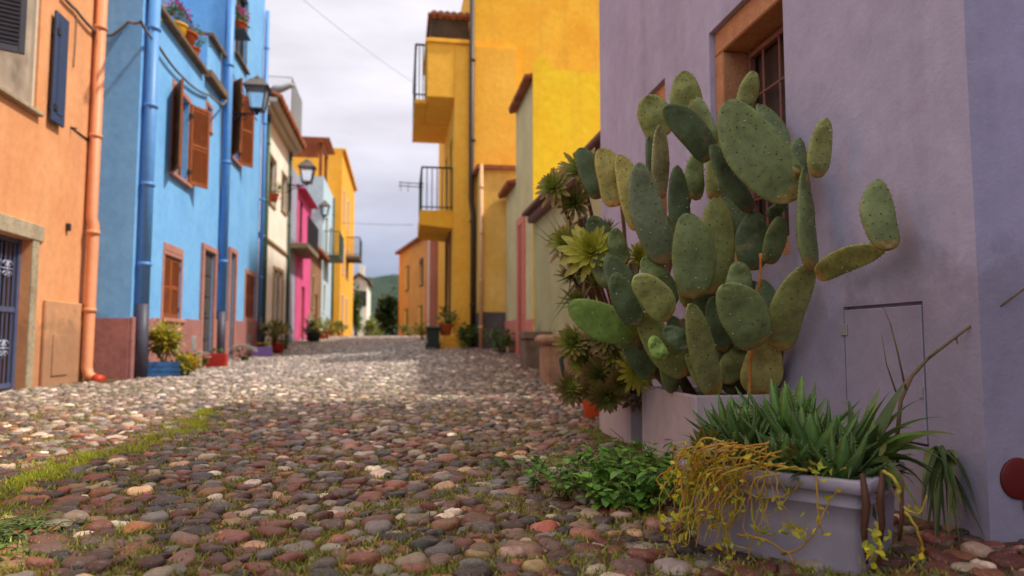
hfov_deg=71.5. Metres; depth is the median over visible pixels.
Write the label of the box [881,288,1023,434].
dry branch
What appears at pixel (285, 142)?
white house
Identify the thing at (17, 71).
window
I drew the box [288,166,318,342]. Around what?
pink house
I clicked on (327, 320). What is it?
street bush
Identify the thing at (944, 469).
hanging strap plant
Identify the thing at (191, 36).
terracotta bowl
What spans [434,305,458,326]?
doorstep plant
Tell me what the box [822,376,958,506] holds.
strap leaf plant
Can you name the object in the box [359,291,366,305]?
window
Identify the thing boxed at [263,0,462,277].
sky
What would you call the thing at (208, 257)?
door
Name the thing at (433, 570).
grass tufts
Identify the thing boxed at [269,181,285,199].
wall plant
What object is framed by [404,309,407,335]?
window
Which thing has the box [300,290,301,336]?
door
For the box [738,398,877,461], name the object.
aloe
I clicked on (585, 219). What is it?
window
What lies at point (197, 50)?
terracotta pot
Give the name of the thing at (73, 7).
facade cable
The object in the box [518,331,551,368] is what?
stone pedestal
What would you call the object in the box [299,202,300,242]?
window
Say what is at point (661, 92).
stone window frame
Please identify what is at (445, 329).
terracotta planter
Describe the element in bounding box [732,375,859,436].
aloe
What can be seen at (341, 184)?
yellow block
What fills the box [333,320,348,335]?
street bush
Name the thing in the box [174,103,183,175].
window
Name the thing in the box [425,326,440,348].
wheelie bin
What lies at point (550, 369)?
stone pedestal
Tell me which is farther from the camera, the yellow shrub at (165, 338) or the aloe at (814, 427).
the yellow shrub at (165, 338)
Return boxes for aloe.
[686,393,767,435]
[695,400,788,448]
[730,426,833,474]
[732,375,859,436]
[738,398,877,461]
[790,425,891,479]
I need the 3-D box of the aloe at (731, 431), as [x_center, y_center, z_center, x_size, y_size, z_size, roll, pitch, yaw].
[0.752,0.456,2.307,0.280,0.183,0.337,-3,-5,30]
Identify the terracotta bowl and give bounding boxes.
[185,29,197,46]
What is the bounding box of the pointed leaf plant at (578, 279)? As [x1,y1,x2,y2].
[535,210,591,322]
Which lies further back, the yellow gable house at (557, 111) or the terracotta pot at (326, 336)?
the terracotta pot at (326, 336)
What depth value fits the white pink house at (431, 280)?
25.32 m
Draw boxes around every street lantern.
[232,74,272,121]
[287,158,316,193]
[319,200,330,222]
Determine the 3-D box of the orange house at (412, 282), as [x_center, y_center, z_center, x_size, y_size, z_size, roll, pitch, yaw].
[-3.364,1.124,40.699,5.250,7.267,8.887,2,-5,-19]
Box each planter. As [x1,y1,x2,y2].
[252,347,272,356]
[438,324,452,334]
[599,392,641,443]
[642,386,769,468]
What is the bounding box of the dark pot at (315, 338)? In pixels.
[306,332,319,341]
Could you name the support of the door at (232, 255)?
in the blue house at (173, 247)
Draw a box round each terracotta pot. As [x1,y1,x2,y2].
[192,46,200,55]
[318,330,329,338]
[583,399,598,418]
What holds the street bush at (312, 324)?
in the dark pot at (315, 338)
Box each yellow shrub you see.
[148,315,187,361]
[173,351,200,375]
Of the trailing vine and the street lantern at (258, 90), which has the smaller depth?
the trailing vine
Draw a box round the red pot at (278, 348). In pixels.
[271,343,284,353]
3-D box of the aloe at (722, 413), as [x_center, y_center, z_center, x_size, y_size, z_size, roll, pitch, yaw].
[0.786,0.452,2.461,0.343,0.187,0.280,-3,-5,31]
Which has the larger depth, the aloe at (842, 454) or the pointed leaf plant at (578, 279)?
the pointed leaf plant at (578, 279)
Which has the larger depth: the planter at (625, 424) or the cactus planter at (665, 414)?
the planter at (625, 424)
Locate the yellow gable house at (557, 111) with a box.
[498,56,599,353]
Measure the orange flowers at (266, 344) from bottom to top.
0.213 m
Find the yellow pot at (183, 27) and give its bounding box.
[173,20,187,35]
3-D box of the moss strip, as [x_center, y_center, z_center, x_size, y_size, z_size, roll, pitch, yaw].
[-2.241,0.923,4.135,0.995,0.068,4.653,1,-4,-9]
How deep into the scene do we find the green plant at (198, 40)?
13.50 m
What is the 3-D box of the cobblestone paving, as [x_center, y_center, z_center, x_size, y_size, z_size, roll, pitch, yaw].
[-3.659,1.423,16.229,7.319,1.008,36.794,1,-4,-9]
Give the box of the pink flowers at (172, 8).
[165,0,193,22]
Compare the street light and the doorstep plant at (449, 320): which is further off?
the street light
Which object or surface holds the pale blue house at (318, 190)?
on the ground
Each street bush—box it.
[301,315,330,339]
[313,315,336,334]
[322,320,342,336]
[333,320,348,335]
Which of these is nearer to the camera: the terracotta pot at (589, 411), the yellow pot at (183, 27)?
the terracotta pot at (589, 411)
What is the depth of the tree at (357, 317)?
54.21 m
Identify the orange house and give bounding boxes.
[0,0,107,389]
[395,236,426,335]
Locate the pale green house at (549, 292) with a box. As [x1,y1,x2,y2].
[522,131,600,376]
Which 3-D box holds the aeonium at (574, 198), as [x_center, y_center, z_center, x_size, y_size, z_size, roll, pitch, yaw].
[0.636,-0.097,4.281,1.054,1.511,0.478,1,-5,-15]
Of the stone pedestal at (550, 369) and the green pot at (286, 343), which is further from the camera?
the green pot at (286, 343)
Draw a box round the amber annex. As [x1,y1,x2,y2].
[473,164,515,348]
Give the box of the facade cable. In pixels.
[65,0,256,120]
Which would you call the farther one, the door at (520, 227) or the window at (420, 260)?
the window at (420, 260)
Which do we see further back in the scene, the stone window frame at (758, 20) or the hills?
the hills
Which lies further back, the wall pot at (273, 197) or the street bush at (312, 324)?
the street bush at (312, 324)
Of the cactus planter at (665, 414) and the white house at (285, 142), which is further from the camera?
the white house at (285, 142)
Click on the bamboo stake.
(751, 353)
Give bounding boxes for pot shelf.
[226,27,250,40]
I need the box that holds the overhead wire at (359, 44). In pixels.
[304,0,424,89]
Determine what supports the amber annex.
on the ground
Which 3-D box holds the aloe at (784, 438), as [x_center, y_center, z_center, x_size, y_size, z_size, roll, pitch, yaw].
[0.834,0.492,2.127,0.301,0.159,0.266,-3,-5,32]
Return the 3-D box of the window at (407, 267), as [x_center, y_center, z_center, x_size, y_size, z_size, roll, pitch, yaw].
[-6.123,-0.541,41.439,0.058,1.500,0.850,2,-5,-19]
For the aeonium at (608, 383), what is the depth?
4.05 m
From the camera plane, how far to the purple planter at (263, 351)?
17.94 m
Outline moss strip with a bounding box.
[0,407,248,518]
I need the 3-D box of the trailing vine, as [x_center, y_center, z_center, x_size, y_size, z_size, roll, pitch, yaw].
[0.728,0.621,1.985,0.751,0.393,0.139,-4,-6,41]
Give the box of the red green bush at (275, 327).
[256,319,293,344]
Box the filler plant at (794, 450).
[675,418,914,519]
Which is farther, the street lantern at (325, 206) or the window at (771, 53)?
the street lantern at (325, 206)
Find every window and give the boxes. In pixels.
[0,0,38,105]
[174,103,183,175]
[236,0,244,58]
[269,160,272,202]
[282,179,283,208]
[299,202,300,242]
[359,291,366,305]
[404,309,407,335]
[405,265,408,291]
[418,305,421,335]
[419,258,422,286]
[578,217,587,298]
[755,36,788,234]
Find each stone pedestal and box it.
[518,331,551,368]
[535,334,571,383]
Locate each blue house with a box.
[93,0,269,378]
[293,136,343,335]
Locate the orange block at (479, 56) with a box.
[399,0,599,348]
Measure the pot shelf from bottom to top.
0.036 m
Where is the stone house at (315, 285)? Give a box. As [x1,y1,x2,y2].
[309,246,329,329]
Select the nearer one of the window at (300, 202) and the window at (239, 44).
the window at (239, 44)
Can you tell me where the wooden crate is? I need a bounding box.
[147,362,183,376]
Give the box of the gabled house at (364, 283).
[352,266,375,335]
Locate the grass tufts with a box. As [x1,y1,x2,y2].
[0,376,1017,575]
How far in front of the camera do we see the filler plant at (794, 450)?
2.09 m
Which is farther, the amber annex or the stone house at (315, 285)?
the stone house at (315, 285)
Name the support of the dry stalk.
on the cobblestone paving
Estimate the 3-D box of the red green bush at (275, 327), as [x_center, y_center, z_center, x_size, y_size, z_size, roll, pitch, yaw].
[-6.523,1.206,19.535,1.115,0.766,0.876,0,-4,5]
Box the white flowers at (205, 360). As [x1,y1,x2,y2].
[191,351,209,367]
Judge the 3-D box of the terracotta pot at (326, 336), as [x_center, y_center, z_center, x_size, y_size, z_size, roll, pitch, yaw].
[-7.619,1.894,28.706,0.551,0.350,0.551,1,-4,-9]
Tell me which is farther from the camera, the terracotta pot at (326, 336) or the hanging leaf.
the terracotta pot at (326, 336)
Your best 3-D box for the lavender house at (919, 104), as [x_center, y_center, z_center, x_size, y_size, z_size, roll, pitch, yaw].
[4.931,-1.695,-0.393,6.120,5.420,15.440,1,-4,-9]
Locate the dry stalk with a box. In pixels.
[610,428,638,455]
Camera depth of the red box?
13.08 m
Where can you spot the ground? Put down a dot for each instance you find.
(613, 542)
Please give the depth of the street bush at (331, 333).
31.27 m
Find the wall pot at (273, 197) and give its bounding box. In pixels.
[269,193,278,201]
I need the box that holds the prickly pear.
[567,71,900,394]
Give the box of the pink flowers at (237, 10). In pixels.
[235,6,249,28]
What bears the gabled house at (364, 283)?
on the ground
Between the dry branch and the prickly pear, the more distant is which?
the prickly pear
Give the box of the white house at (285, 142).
[256,75,305,346]
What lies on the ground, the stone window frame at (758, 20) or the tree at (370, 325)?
the tree at (370, 325)
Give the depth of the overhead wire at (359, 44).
14.49 m
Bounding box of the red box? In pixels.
[202,353,227,366]
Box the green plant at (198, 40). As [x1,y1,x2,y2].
[185,23,209,47]
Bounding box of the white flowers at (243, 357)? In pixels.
[228,344,257,360]
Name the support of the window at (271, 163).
in the white house at (285, 142)
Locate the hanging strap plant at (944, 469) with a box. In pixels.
[921,445,984,541]
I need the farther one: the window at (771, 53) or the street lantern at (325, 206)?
the street lantern at (325, 206)
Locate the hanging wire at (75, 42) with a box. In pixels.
[73,16,76,66]
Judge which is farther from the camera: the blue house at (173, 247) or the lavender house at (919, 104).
the blue house at (173, 247)
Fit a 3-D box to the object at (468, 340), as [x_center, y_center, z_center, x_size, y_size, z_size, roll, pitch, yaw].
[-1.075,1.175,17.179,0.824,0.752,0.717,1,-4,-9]
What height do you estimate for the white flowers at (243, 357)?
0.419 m
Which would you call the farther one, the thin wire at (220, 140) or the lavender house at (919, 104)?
the thin wire at (220, 140)
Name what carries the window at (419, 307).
in the orange house at (412, 282)
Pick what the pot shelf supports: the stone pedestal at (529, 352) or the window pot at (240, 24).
the window pot at (240, 24)
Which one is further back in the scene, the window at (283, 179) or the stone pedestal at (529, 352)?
the window at (283, 179)
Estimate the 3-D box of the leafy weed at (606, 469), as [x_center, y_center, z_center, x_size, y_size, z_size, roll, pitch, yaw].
[0.539,0.760,3.002,0.908,0.209,0.808,3,-5,-33]
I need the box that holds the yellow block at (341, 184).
[292,148,361,335]
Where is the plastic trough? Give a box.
[681,449,904,573]
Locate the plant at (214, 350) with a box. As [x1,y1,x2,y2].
[208,347,223,353]
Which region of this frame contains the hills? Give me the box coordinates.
[366,274,398,335]
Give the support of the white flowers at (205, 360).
on the cobblestone paving
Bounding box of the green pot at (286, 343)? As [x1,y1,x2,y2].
[278,340,288,349]
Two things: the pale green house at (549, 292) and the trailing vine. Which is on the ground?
the pale green house at (549, 292)
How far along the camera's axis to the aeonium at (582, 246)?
3.92 m
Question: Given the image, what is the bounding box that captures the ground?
[0,339,1016,575]
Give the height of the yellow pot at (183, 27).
0.240 m
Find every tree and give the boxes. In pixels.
[352,281,363,335]
[361,312,383,335]
[374,286,398,335]
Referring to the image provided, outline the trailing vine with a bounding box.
[653,437,926,575]
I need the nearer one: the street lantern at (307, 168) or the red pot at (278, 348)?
the red pot at (278, 348)
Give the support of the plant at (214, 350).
in the red box
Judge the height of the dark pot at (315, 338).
0.350 m
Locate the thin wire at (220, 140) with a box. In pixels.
[220,51,221,219]
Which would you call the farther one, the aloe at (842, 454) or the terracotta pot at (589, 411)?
the terracotta pot at (589, 411)
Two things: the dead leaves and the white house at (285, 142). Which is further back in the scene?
the white house at (285, 142)
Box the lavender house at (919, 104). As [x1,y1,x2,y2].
[599,0,1023,541]
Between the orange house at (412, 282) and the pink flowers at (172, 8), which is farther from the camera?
the orange house at (412, 282)
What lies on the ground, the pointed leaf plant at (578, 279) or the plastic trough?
the plastic trough
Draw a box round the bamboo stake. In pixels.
[747,253,762,394]
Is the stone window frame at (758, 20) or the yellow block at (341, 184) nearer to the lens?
the stone window frame at (758, 20)
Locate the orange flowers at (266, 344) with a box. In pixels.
[256,342,269,346]
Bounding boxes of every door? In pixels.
[202,252,211,353]
[229,255,232,358]
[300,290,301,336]
[519,224,521,353]
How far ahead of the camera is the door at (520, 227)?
14.81 m
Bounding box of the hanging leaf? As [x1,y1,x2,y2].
[559,349,564,377]
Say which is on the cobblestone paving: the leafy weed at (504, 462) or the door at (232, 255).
the leafy weed at (504, 462)
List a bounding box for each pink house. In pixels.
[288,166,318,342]
[426,240,437,336]
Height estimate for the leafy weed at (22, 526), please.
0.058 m
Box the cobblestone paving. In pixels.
[0,336,1023,575]
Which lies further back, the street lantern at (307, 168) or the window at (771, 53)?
the street lantern at (307, 168)
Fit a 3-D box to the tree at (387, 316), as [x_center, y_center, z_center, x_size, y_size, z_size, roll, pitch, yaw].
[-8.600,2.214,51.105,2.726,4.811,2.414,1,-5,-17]
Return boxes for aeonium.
[535,147,705,368]
[552,242,656,413]
[555,217,625,368]
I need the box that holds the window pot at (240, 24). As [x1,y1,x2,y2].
[235,19,247,28]
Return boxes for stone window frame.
[654,84,666,266]
[715,0,789,261]
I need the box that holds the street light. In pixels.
[270,82,294,92]
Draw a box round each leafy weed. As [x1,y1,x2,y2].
[0,511,82,552]
[483,456,557,485]
[516,437,691,512]
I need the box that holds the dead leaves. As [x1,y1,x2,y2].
[860,470,903,563]
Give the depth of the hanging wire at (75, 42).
9.69 m

